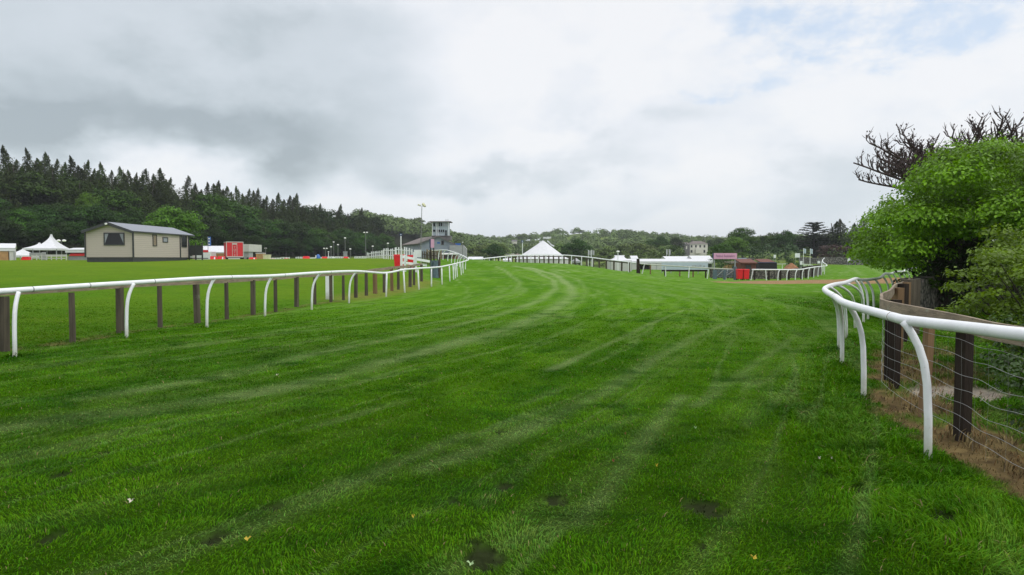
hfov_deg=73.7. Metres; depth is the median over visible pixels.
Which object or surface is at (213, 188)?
conifer tree
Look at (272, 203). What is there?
conifer tree
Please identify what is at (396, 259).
wheelie bin
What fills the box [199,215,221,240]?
broadleaf tree
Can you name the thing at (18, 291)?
running rail
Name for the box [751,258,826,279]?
running rail
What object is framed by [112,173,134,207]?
conifer tree
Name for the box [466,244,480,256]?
broadleaf tree
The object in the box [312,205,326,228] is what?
conifer tree
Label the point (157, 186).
conifer tree
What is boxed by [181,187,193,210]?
conifer tree
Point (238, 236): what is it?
broadleaf tree
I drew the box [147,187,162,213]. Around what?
conifer tree
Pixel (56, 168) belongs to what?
conifer tree
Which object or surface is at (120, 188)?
conifer tree
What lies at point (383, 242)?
broadleaf tree
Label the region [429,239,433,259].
sign
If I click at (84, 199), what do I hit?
broadleaf tree
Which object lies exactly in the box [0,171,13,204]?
conifer tree
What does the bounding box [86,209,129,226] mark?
broadleaf tree
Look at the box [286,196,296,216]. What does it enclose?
conifer tree
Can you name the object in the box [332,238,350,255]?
broadleaf tree
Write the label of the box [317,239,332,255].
broadleaf tree
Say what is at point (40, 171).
conifer tree
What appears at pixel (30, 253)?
fence panel
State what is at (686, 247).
house wing
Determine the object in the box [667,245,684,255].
broadleaf tree
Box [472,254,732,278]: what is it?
running rail
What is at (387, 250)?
picket fence
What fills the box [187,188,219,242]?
conifer tree
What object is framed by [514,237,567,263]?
marquee
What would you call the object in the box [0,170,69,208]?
broadleaf tree
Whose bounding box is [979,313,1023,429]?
undergrowth
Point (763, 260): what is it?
shed
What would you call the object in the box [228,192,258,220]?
conifer tree
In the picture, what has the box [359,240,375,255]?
broadleaf tree
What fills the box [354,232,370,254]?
broadleaf tree
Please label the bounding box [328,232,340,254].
broadleaf tree
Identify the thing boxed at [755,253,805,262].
hedge
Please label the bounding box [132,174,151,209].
conifer tree
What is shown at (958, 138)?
dead tree
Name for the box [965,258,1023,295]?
shady bush
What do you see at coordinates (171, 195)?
conifer tree
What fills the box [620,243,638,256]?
broadleaf tree
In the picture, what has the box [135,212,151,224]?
broadleaf tree
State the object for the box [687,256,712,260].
tent
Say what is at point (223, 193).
conifer tree
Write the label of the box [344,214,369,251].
broadleaf tree
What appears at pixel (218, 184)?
conifer tree
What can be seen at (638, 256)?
thicket
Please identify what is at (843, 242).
conifer tree
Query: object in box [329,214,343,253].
conifer tree
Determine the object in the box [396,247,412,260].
picket fence
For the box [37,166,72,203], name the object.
conifer tree
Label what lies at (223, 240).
broadleaf tree
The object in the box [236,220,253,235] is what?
broadleaf tree
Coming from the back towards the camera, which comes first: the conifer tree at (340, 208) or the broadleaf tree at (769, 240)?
the conifer tree at (340, 208)
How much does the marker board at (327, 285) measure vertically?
1.205 m
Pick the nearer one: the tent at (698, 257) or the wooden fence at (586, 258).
the wooden fence at (586, 258)
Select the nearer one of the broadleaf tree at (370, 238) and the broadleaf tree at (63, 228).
the broadleaf tree at (63, 228)
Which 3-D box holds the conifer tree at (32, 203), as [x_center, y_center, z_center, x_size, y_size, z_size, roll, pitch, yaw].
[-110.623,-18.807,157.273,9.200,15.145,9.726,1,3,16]
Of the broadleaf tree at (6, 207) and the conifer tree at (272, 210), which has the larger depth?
the conifer tree at (272, 210)
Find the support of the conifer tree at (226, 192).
on the ground at (502, 284)
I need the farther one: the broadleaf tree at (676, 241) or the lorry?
the broadleaf tree at (676, 241)
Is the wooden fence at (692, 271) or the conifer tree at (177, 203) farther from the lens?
the conifer tree at (177, 203)
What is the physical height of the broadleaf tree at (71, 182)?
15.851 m
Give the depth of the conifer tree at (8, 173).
152.64 m
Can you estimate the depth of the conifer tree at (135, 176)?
181.76 m
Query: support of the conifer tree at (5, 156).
on the ground at (502, 284)
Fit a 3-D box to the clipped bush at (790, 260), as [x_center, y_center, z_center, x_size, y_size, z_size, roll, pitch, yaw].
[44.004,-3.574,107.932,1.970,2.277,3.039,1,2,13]
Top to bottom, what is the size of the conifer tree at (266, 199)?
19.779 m
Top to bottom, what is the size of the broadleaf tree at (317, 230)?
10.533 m
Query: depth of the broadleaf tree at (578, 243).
233.50 m
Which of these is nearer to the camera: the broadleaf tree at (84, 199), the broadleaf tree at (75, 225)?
the broadleaf tree at (75, 225)
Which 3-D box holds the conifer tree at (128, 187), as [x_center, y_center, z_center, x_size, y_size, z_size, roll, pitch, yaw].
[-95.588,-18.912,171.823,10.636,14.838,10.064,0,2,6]
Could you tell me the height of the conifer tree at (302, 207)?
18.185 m
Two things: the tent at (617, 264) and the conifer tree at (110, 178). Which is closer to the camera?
the tent at (617, 264)
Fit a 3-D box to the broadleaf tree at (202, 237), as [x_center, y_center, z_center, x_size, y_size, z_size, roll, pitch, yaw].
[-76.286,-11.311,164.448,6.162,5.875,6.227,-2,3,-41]
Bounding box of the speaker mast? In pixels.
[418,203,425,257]
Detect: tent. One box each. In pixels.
[16,249,39,259]
[22,243,40,252]
[32,234,69,259]
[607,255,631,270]
[661,256,688,258]
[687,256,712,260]
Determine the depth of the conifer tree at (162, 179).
184.43 m
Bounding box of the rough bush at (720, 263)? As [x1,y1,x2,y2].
[708,257,733,268]
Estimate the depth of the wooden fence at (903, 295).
7.03 m
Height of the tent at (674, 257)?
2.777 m
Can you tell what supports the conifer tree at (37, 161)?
on the ground at (502, 284)
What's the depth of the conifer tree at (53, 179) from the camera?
161.09 m
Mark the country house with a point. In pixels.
(698, 247)
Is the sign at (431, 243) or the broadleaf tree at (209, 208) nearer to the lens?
the sign at (431, 243)
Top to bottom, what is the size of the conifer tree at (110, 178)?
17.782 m
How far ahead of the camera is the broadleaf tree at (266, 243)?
196.29 m
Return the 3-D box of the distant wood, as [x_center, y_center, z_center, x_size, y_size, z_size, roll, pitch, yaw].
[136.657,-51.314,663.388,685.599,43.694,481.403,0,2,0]
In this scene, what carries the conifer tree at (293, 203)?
on the ground at (502, 284)
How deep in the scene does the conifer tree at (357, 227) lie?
289.83 m
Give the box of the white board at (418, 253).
[414,249,420,256]
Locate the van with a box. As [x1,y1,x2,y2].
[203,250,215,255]
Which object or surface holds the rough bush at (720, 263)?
on the ground at (502, 284)
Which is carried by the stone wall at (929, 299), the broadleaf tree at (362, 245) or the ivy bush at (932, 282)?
the ivy bush at (932, 282)
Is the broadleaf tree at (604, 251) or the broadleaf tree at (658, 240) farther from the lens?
the broadleaf tree at (658, 240)
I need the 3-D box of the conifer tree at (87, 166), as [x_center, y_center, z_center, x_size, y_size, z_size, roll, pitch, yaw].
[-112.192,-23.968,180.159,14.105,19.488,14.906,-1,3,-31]
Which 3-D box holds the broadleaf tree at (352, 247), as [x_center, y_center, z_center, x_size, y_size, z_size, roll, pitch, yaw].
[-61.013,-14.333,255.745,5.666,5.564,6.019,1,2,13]
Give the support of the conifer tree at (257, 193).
on the ground at (502, 284)
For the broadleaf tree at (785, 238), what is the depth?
233.62 m
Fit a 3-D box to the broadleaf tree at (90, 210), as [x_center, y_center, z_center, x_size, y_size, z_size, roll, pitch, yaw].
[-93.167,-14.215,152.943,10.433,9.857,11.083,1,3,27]
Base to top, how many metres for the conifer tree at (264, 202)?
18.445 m
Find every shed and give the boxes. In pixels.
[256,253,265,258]
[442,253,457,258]
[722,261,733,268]
[736,259,757,269]
[755,259,773,261]
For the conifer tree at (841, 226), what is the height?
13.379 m
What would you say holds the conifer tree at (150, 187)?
on the ground at (502, 284)
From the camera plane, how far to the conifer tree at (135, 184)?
179.97 m
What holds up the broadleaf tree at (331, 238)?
on the ground at (502, 284)
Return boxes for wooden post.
[636,259,639,272]
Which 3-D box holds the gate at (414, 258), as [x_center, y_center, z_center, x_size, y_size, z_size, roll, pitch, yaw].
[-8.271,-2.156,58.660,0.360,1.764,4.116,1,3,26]
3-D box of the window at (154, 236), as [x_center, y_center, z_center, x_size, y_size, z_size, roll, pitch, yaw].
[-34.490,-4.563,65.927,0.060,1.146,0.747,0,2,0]
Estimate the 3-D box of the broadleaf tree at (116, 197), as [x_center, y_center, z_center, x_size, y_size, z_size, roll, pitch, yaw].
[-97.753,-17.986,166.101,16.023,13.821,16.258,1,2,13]
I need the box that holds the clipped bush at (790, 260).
[783,258,796,268]
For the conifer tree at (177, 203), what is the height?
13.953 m
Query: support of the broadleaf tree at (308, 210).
on the ground at (502, 284)
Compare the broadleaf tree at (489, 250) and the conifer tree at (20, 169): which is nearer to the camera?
the conifer tree at (20, 169)
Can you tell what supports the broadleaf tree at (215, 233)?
on the ground at (502, 284)
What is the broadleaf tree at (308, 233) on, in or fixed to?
on the ground at (502, 284)
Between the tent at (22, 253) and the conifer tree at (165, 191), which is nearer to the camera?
the tent at (22, 253)
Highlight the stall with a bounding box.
[65,248,86,259]
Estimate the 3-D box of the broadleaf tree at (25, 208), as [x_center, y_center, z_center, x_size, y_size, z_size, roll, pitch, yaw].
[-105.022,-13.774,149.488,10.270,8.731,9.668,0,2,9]
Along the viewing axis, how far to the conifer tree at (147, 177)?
188.93 m
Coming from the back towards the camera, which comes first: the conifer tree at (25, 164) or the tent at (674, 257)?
the conifer tree at (25, 164)
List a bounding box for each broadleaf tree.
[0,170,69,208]
[0,201,31,242]
[0,208,39,244]
[0,213,31,248]
[0,227,33,246]
[13,234,38,250]
[17,205,52,231]
[18,203,70,242]
[21,220,60,252]
[33,228,64,253]
[43,222,78,246]
[44,173,112,209]
[49,204,90,241]
[64,220,88,247]
[69,203,119,228]
[74,191,100,221]
[79,234,83,247]
[81,187,148,213]
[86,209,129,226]
[114,207,151,225]
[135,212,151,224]
[142,205,208,245]
[184,192,234,239]
[186,209,212,239]
[190,230,207,242]
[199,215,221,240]
[203,227,232,245]
[205,216,233,245]
[212,214,248,243]
[215,199,265,230]
[217,238,232,245]
[229,229,248,243]
[230,216,266,240]
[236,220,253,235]
[246,225,272,253]
[247,234,266,254]
[252,219,282,252]
[255,238,271,252]
[264,239,279,255]
[268,219,294,253]
[270,219,301,254]
[291,221,312,253]
[295,227,317,254]
[295,243,306,254]
[299,205,331,225]
[301,226,332,254]
[303,236,326,255]
[303,245,313,255]
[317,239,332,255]
[319,233,333,254]
[325,209,351,228]
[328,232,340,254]
[331,245,340,255]
[332,231,348,254]
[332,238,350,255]
[341,242,356,255]
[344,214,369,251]
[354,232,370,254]
[355,242,368,255]
[358,214,391,235]
[359,232,377,254]
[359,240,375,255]
[375,236,387,254]
[383,243,396,254]
[414,217,425,225]
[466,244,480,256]
[470,245,494,259]
[481,242,506,260]
[488,243,511,260]
[517,234,528,240]
[552,243,574,260]
[559,238,593,264]
[589,249,608,261]
[598,246,618,258]
[612,245,625,257]
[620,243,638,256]
[626,243,648,258]
[643,244,654,256]
[644,239,654,245]
[646,247,660,258]
[651,235,672,247]
[657,245,672,255]
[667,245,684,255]
[669,237,684,253]
[706,242,737,266]
[708,237,725,249]
[720,236,750,261]
[724,227,760,257]
[742,235,762,257]
[758,235,771,256]
[762,232,783,253]
[768,230,798,258]
[785,236,811,253]
[801,233,830,257]
[839,130,1023,314]
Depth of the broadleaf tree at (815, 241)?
220.91 m
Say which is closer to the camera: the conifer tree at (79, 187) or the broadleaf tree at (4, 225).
the broadleaf tree at (4, 225)
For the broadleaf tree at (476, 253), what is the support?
on the ground at (502, 284)
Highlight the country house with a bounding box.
[689,240,707,254]
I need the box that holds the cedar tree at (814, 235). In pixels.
[793,222,833,257]
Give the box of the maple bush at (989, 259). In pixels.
[934,223,1023,367]
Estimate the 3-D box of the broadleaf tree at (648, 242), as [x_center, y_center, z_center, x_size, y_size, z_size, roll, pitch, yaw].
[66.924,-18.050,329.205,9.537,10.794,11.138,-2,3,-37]
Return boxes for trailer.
[224,242,243,258]
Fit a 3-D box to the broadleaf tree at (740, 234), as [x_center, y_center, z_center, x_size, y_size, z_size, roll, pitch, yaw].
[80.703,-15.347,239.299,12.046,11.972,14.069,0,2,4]
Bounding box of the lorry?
[243,244,261,258]
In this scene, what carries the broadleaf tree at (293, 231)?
on the ground at (502, 284)
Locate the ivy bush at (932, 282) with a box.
[897,278,940,288]
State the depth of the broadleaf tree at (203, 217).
174.29 m
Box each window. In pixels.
[103,233,124,244]
[152,234,156,245]
[181,236,186,246]
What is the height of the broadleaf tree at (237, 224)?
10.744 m
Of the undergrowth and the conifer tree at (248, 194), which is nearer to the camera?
the undergrowth
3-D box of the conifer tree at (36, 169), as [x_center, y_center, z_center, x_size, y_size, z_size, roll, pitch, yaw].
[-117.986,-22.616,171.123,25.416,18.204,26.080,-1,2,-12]
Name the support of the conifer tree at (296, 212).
on the ground at (502, 284)
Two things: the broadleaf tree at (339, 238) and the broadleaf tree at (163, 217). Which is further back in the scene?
the broadleaf tree at (339, 238)
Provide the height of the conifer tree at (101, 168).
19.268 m
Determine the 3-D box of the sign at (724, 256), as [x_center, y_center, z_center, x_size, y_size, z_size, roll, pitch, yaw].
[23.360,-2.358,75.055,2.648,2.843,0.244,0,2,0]
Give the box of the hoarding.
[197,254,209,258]
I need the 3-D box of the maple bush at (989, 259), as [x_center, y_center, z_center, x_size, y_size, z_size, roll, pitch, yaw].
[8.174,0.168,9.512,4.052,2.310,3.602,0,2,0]
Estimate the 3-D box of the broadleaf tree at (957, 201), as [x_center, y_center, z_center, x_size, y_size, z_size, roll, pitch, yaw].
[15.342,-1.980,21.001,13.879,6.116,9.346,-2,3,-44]
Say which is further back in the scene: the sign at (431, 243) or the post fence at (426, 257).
the post fence at (426, 257)
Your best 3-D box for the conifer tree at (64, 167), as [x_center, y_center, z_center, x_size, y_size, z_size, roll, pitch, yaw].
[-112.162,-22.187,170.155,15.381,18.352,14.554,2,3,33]
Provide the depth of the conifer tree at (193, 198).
189.39 m
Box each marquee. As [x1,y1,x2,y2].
[0,243,16,259]
[192,246,239,258]
[468,257,482,259]
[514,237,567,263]
[629,259,712,269]
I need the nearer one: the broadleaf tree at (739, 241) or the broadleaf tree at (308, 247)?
the broadleaf tree at (739, 241)
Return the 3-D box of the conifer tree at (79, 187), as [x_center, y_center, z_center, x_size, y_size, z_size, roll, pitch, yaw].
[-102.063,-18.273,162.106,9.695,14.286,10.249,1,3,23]
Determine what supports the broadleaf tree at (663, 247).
on the ground at (502, 284)
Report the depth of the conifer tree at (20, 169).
163.21 m
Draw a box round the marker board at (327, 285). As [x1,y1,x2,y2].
[325,276,328,298]
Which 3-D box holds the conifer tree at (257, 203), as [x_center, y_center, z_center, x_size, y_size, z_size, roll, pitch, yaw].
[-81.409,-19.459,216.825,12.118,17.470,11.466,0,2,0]
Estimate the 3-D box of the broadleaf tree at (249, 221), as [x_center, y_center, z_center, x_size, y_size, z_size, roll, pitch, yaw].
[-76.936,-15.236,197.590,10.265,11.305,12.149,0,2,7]
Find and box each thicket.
[590,245,684,265]
[718,242,801,259]
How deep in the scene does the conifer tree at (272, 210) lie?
227.10 m
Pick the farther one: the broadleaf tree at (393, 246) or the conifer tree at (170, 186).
the broadleaf tree at (393, 246)
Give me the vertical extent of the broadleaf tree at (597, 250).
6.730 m
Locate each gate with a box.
[400,252,429,271]
[713,267,736,279]
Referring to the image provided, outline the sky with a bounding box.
[0,0,1023,240]
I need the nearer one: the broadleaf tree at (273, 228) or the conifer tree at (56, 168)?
the conifer tree at (56, 168)
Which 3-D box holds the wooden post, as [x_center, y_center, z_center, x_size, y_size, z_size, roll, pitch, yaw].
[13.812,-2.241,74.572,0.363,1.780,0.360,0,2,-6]
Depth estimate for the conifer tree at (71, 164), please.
178.32 m
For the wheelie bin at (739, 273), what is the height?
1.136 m
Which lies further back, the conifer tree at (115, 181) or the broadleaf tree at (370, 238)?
the broadleaf tree at (370, 238)
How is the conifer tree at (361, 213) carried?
on the ground at (502, 284)
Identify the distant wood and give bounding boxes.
[350,208,855,254]
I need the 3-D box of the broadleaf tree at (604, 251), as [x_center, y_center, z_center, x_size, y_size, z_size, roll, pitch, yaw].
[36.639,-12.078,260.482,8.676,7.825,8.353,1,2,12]
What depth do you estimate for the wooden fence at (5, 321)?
17.48 m
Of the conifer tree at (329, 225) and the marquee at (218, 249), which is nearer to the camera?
the marquee at (218, 249)
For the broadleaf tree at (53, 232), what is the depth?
131.40 m
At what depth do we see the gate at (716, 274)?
71.22 m
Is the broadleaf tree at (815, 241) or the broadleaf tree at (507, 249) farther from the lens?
the broadleaf tree at (507, 249)
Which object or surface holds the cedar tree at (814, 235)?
on the ground at (502, 284)
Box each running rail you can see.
[0,250,468,356]
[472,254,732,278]
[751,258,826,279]
[822,269,1023,458]
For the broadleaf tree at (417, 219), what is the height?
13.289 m
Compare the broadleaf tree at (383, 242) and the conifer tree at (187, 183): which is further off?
the broadleaf tree at (383, 242)
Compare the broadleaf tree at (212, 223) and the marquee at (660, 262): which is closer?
the marquee at (660, 262)
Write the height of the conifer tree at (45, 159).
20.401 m
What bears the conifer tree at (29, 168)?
on the ground at (502, 284)
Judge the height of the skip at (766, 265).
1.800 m
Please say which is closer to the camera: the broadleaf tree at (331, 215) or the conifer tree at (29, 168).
the conifer tree at (29, 168)
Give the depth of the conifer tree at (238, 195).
218.89 m
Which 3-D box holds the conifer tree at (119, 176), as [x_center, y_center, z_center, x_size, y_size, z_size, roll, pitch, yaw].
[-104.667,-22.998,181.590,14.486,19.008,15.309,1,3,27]
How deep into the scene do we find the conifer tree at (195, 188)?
206.81 m
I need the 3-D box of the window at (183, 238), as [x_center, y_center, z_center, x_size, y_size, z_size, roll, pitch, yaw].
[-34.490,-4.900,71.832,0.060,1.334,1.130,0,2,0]
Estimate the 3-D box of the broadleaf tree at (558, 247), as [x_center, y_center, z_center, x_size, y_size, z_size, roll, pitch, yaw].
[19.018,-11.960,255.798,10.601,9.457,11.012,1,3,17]
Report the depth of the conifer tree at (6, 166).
161.43 m
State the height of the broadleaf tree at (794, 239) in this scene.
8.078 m
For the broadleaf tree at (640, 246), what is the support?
on the ground at (502, 284)
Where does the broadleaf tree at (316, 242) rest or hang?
on the ground at (502, 284)
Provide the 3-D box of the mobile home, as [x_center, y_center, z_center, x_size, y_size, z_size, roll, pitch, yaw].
[-36.025,-4.260,67.924,6.030,3.936,12.513,0,2,0]
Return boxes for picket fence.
[367,250,382,257]
[383,248,395,258]
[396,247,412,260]
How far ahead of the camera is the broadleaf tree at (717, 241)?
379.02 m
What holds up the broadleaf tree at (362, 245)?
on the ground at (502, 284)
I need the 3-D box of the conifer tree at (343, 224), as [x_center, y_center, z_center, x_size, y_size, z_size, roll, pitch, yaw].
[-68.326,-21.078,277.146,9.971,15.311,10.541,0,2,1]
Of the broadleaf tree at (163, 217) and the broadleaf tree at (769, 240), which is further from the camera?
the broadleaf tree at (769, 240)
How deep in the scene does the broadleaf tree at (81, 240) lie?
135.75 m
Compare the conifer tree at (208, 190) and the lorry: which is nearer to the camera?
the lorry
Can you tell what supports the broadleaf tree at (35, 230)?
on the ground at (502, 284)
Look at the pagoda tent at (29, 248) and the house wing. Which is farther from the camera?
the house wing
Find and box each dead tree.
[853,106,1023,189]
[897,113,1023,290]
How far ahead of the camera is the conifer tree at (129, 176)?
185.19 m
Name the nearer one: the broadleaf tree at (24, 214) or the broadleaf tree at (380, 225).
the broadleaf tree at (24, 214)
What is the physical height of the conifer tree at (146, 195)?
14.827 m
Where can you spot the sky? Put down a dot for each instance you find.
(504, 118)
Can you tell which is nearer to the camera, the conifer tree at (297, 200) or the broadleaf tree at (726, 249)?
the broadleaf tree at (726, 249)
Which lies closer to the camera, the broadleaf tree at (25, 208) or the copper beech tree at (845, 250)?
the broadleaf tree at (25, 208)
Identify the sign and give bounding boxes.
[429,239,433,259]
[712,253,736,269]
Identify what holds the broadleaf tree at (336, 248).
on the ground at (502, 284)
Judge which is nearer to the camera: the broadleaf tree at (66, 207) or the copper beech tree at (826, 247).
the broadleaf tree at (66, 207)
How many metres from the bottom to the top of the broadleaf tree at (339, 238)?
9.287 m
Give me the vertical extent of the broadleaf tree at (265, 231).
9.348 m
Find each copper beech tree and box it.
[816,244,843,257]
[831,245,852,256]
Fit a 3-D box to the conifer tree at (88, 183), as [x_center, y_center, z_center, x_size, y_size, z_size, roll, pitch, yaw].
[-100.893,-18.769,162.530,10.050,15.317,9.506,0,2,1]
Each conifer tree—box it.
[0,145,20,175]
[0,165,31,209]
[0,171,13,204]
[1,162,47,203]
[12,158,39,203]
[16,165,36,198]
[18,165,42,206]
[19,147,33,171]
[20,174,42,235]
[31,161,69,193]
[33,175,67,235]
[36,152,53,179]
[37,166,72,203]
[37,168,73,204]
[50,178,78,206]
[53,159,63,177]
[54,162,77,206]
[59,171,79,203]
[65,180,84,238]
[66,155,76,177]
[69,168,94,201]
[75,165,83,176]
[79,177,103,232]
[82,159,90,178]
[89,174,109,206]
[92,175,111,209]
[95,162,112,206]
[101,174,114,207]
[106,177,119,207]
[108,170,113,183]
[111,166,125,186]
[111,184,129,210]
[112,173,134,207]
[116,179,142,209]
[122,183,138,211]
[125,170,133,185]
[131,173,143,196]
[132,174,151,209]
[140,169,151,197]
[140,181,166,207]
[140,185,158,212]
[142,180,186,209]
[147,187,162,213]
[151,168,190,208]
[152,185,175,212]
[159,182,183,206]
[168,177,179,200]
[170,194,185,210]
[177,176,195,200]
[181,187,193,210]
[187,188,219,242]
[191,195,200,214]
[193,183,206,202]
[203,182,213,199]
[210,183,225,202]
[215,180,221,195]
[220,188,226,202]
[224,186,229,199]
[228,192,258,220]
[234,186,246,205]
[245,188,251,201]
[247,190,266,219]
[253,200,270,243]
[255,189,262,218]
[258,195,278,242]
[262,199,277,219]
[263,204,285,251]
[268,199,291,237]
[274,192,288,219]
[285,197,304,221]
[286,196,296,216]
[289,203,305,251]
[294,193,306,222]
[299,206,321,227]
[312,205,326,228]
[313,213,321,252]
[319,217,329,251]
[321,213,343,250]
[328,211,350,229]
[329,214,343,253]
[338,204,353,223]
[340,218,353,253]
[354,216,376,253]
[358,208,370,233]
[812,221,845,257]
[824,219,849,257]
[839,223,857,255]
[840,218,868,249]
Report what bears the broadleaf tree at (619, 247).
on the ground at (502, 284)
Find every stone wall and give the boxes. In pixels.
[709,268,733,277]
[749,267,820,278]
[799,257,869,264]
[901,274,1010,309]
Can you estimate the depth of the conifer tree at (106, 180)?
175.26 m
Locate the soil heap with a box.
[784,263,797,268]
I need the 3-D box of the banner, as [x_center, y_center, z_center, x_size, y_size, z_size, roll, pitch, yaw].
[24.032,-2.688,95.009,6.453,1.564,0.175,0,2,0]
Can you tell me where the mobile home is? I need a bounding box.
[81,222,207,261]
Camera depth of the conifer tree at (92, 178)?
174.05 m
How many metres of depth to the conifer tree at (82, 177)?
170.10 m
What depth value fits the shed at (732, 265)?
91.97 m
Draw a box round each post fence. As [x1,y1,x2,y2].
[31,255,66,259]
[422,251,437,264]
[426,249,441,258]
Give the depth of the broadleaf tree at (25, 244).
130.89 m
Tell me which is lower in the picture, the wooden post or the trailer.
the wooden post
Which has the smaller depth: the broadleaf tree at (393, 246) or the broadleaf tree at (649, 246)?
the broadleaf tree at (393, 246)
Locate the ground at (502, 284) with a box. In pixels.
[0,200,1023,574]
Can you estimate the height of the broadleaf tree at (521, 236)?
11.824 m
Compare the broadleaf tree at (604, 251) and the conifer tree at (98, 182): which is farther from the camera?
the broadleaf tree at (604, 251)
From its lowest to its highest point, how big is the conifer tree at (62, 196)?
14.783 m
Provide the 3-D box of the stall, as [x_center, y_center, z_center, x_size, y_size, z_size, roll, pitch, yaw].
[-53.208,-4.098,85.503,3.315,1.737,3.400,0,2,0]
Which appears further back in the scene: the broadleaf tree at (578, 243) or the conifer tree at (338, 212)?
the conifer tree at (338, 212)
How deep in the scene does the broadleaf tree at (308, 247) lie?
225.99 m
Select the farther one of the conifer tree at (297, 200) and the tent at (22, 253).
the conifer tree at (297, 200)
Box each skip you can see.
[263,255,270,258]
[756,262,776,268]
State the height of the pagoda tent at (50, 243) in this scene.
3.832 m
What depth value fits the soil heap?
97.47 m
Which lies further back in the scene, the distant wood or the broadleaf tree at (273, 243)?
the distant wood
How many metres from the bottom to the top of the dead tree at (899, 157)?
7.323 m
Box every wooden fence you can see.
[0,263,422,351]
[508,256,629,271]
[662,270,706,277]
[879,278,1023,468]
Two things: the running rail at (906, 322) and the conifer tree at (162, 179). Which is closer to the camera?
the running rail at (906, 322)
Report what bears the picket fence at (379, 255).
on the ground at (502, 284)
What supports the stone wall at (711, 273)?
on the ground at (502, 284)
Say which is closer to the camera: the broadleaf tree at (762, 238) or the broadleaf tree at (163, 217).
the broadleaf tree at (163, 217)
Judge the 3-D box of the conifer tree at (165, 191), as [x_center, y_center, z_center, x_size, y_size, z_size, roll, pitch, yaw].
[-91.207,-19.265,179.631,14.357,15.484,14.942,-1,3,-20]
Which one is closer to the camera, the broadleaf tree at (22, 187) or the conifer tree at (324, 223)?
the broadleaf tree at (22, 187)
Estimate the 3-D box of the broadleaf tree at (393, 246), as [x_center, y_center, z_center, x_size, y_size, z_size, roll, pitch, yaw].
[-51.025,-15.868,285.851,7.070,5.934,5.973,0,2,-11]
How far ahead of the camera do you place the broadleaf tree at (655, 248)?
280.87 m
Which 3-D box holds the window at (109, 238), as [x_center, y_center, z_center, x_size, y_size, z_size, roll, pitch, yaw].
[-36.225,-4.417,62.139,1.880,1.159,0.060,0,2,0]
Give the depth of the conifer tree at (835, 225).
214.06 m
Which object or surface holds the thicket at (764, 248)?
on the ground at (502, 284)
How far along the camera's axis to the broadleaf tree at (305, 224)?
235.11 m
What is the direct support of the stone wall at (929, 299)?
on the ground at (502, 284)
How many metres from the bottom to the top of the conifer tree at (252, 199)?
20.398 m
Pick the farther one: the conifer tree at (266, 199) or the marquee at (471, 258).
the conifer tree at (266, 199)
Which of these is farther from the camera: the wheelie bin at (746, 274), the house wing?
the house wing
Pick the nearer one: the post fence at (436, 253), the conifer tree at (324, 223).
the post fence at (436, 253)
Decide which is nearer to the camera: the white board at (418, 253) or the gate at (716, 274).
the gate at (716, 274)
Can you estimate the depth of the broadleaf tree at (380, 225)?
314.96 m
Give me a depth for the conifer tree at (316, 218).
258.97 m
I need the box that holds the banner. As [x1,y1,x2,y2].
[662,263,707,273]
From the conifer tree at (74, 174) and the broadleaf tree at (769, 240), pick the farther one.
the broadleaf tree at (769, 240)
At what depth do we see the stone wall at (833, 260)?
148.09 m
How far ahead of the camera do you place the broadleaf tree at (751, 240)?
222.88 m
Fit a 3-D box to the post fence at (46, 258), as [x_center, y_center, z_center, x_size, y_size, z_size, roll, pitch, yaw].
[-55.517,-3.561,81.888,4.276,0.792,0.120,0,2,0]
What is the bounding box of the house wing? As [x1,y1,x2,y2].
[677,242,688,255]
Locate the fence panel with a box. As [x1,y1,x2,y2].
[29,252,41,256]
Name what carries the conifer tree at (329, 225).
on the ground at (502, 284)
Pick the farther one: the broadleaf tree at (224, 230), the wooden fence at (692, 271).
the broadleaf tree at (224, 230)
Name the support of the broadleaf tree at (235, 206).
on the ground at (502, 284)
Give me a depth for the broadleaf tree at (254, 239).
191.52 m
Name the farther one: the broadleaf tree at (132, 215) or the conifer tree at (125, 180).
the conifer tree at (125, 180)
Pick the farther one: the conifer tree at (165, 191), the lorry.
the conifer tree at (165, 191)
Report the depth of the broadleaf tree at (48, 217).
146.69 m
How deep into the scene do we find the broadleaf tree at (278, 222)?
218.62 m
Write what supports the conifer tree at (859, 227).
on the ground at (502, 284)
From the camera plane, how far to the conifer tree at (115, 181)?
177.64 m
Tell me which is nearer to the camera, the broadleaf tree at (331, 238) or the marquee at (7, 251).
the marquee at (7, 251)
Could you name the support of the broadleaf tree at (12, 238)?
on the ground at (502, 284)
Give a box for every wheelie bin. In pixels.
[393,254,404,265]
[736,269,742,279]
[742,269,749,279]
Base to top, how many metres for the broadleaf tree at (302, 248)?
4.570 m
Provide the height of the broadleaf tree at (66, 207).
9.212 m

